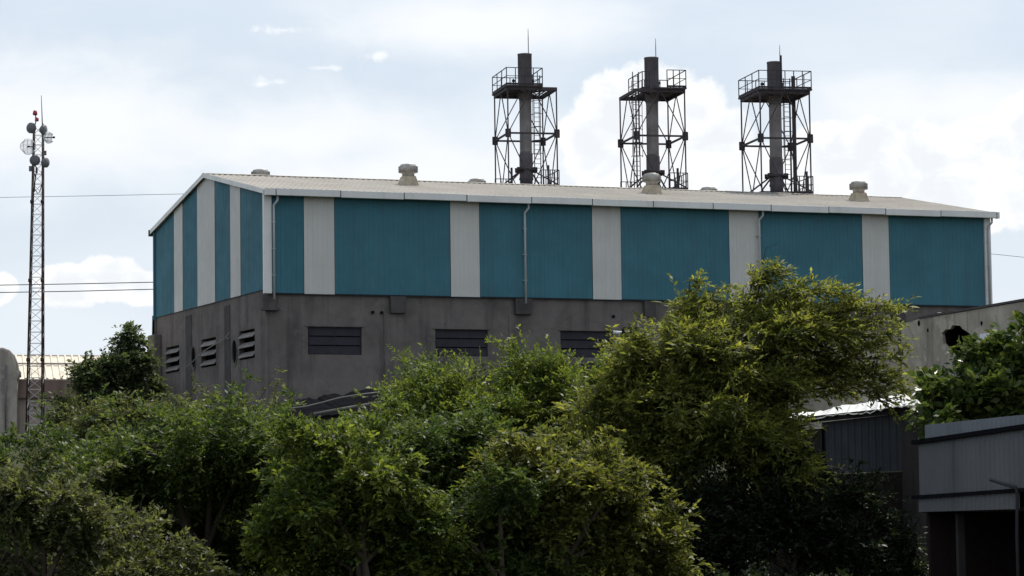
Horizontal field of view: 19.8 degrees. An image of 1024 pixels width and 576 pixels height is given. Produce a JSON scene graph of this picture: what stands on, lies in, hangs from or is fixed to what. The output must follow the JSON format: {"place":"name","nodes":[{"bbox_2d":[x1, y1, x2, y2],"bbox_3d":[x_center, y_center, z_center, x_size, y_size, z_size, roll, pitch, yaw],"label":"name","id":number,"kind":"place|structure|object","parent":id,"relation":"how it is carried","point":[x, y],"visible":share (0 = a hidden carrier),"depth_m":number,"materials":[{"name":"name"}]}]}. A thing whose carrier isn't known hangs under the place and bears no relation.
{"place":"outdoors","nodes":[
{"label":"outdoors","id":0,"kind":"place"},
{"bbox_2d":[0,194,165,197],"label":"overhead wire","id":1,"kind":"object","parent":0,"point":[96,195],"visible":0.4,"depth_m":214.99,"materials":[{"name":"black metal"}]},
{"bbox_2d":[0,434,901,561],"bbox_3d":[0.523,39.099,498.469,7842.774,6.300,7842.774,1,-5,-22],"label":"ground","id":2,"kind":"structure","parent":0,"point":[19,464],"depth_m":106.87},
{"bbox_2d":[20,95,54,433],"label":"communications mast","id":3,"kind":"object","parent":2,"relation":"on","point":[31,128],"visible":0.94,"depth_m":149.98,"materials":[{"name":"black metal"}]},
{"bbox_2d":[0,348,108,433],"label":"building","id":4,"kind":"structure","parent":2,"relation":"on","point":[13,372],"depth_m":167.99,"materials":[{"name":"paint"}]},
{"bbox_2d":[0,392,138,571],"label":"leafy shrub","id":5,"kind":"object","parent":2,"relation":"on","point":[29,444],"visible":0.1,"depth_m":65.66,"materials":[{"name":"green plant"}]},
{"bbox_2d":[0,438,150,575],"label":"olive shrub","id":6,"kind":"object","parent":2,"relation":"on","point":[61,512],"visible":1,"depth_m":51.76,"materials":[{"name":"green plant"}]},
{"bbox_2d":[32,320,172,433],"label":"dark tree","id":7,"kind":"object","parent":2,"relation":"on","point":[130,363],"visible":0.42,"depth_m":121.14,"materials":[{"name":"green plant"}]},
{"bbox_2d":[37,491,240,575],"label":"lime shrub","id":8,"kind":"object","parent":2,"relation":"on","point":[157,557],"visible":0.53,"depth_m":53.63,"materials":[{"name":"green plant"}]},
{"bbox_2d":[22,366,303,468],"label":"vine shrub","id":9,"kind":"object","parent":2,"relation":"on","point":[80,426],"visible":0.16,"depth_m":83.70,"materials":[{"name":"green plant"}]},
{"bbox_2d":[38,362,315,575],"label":"tree","id":10,"kind":"object","parent":2,"relation":"on","point":[210,491],"visible":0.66,"depth_m":59.07,"materials":[{"name":"green plant"}]},
{"bbox_2d":[278,406,399,461],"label":"hedge shrub","id":11,"kind":"object","parent":2,"relation":"on","point":[352,417],"visible":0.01,"depth_m":89.76,"materials":[{"name":"green plant"}]},
{"bbox_2d":[231,382,501,575],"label":"bright shrub","id":12,"kind":"object","parent":2,"relation":"on","point":[332,505],"visible":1,"depth_m":55.18,"materials":[{"name":"green plant"}]},
{"bbox_2d":[3,489,869,575],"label":"undergrowth","id":13,"kind":"object","parent":2,"relation":"on","point":[766,572],"depth_m":62.40,"materials":[{"name":"green plant"}]},
{"bbox_2d":[273,360,611,437],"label":"shed","id":14,"kind":"structure","parent":2,"relation":"on","point":[325,405],"depth_m":114.26,"materials":[{"name":"metal"}]},
{"bbox_2d":[329,388,560,575],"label":"green shrub","id":15,"kind":"object","parent":2,"relation":"on","point":[444,444],"visible":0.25,"depth_m":58.26,"materials":[{"name":"green plant"}]},
{"bbox_2d":[355,324,621,465],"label":"feathery tree","id":16,"kind":"object","parent":2,"relation":"on","point":[450,390],"visible":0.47,"depth_m":77.39,"materials":[{"name":"green plant"}]},
{"bbox_2d":[372,442,605,575],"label":"sprawling shrub","id":17,"kind":"object","parent":2,"relation":"on","point":[509,563],"visible":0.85,"depth_m":55.87,"materials":[{"name":"green plant"}]},
{"bbox_2d":[148,164,999,413],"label":"factory hall","id":18,"kind":"structure","parent":2,"relation":"on","point":[316,287],"depth_m":160.42,"materials":[{"name":"metal"}]},
{"bbox_2d":[186,333,228,366],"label":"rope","id":19,"kind":"object","parent":18,"relation":"attached to","point":[210,347],"visible":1,"depth_m":162.06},
{"bbox_2d":[306,325,363,354],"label":"window","id":20,"kind":"structure","parent":18,"relation":"in","point":[323,339],"depth_m":155.00,"materials":[{"name":"metal"}]},
{"bbox_2d":[433,327,489,355],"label":"window","id":21,"kind":"structure","parent":18,"relation":"in","point":[455,340],"depth_m":157.75,"materials":[{"name":"metal"}]},
{"bbox_2d":[558,329,614,357],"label":"window","id":22,"kind":"structure","parent":18,"relation":"in","point":[572,339],"depth_m":160.47,"materials":[{"name":"metal"}]},
{"bbox_2d":[453,423,714,575],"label":"yellow shrub","id":23,"kind":"object","parent":2,"relation":"on","point":[619,530],"visible":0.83,"depth_m":57.03,"materials":[{"name":"green plant"}]},
{"bbox_2d":[618,38,687,189],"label":"exhaust tower","id":24,"kind":"structure","parent":2,"relation":"on","point":[652,94],"depth_m":184.74,"materials":[{"name":"metal"}]},
{"bbox_2d":[526,244,921,575],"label":"acacia tree","id":25,"kind":"object","parent":2,"relation":"on","point":[708,394],"visible":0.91,"depth_m":65.09,"materials":[{"name":"green plant"}]},
{"bbox_2d":[738,45,813,193],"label":"exhaust tower","id":26,"kind":"structure","parent":2,"relation":"on","point":[775,93],"depth_m":180.71,"materials":[{"name":"metal"}]},
{"bbox_2d":[630,432,928,575],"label":"shade shrub","id":27,"kind":"object","parent":2,"relation":"on","point":[817,539],"visible":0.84,"depth_m":63.68,"materials":[{"name":"green plant"}]},
{"bbox_2d":[768,387,930,575],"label":"tin roof shed","id":28,"kind":"structure","parent":2,"relation":"on","point":[877,440],"depth_m":67.10,"materials":[{"name":"corrugated metal"},{"name":"painted sheet metal"}]},
{"bbox_2d":[789,298,1023,429],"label":"concrete outbuilding","id":29,"kind":"structure","parent":2,"relation":"on","point":[938,334],"depth_m":100.84,"materials":[{"name":"grey concrete"}]},
{"bbox_2d":[980,332,991,339],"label":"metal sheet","id":30,"kind":"object","parent":29,"relation":"attached to","point":[983,336],"visible":0.25,"depth_m":95.91,"materials":[{"name":"white metal"}]},
{"bbox_2d":[900,309,1023,439],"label":"broadleaf tree","id":31,"kind":"object","parent":2,"relation":"on","point":[989,381],"visible":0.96,"depth_m":61.77,"materials":[{"name":"green plant"}]},
{"bbox_2d":[911,415,1023,575],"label":"corrugated store","id":32,"kind":"structure","parent":2,"relation":"on","point":[966,505],"depth_m":59.73,"materials":[{"name":"corrugated metal"}]},
{"bbox_2d":[989,478,1019,575],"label":"bent pipe","id":33,"kind":"object","parent":2,"relation":"on","point":[1016,520],"visible":1,"depth_m":55.71,"materials":[{"name":"grey metal"}]},
{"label":"utility pole","id":34,"kind":"object","parent":2,"relation":"on","visible":0},
{"bbox_2d":[0,289,152,292],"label":"overhead wire","id":35,"kind":"object","parent":34,"relation":"attached to","point":[78,291],"visible":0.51,"depth_m":214.98,"materials":[{"name":"black metal"}]},
{"bbox_2d":[0,282,152,285],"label":"overhead wire","id":36,"kind":"object","parent":34,"relation":"attached to","point":[84,283],"visible":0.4,"depth_m":214.98,"materials":[{"name":"black metal"}]},
{"bbox_2d":[0,0,1023,377],"label":"sky","id":37,"kind":"structure","parent":0,"point":[923,100],"materials":[{"name":"white"}]},
{"bbox_2d":[492,36,559,185],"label":"exhaust tower","id":38,"kind":"structure","parent":0,"point":[524,89],"depth_m":186.72,"materials":[{"name":"metal"}]},
{"bbox_2d":[613,327,636,337],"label":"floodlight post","id":39,"kind":"object","parent":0,"point":[617,332],"visible":0.26,"depth_m":105.81,"materials":[{"name":"white metal"}]}
]}

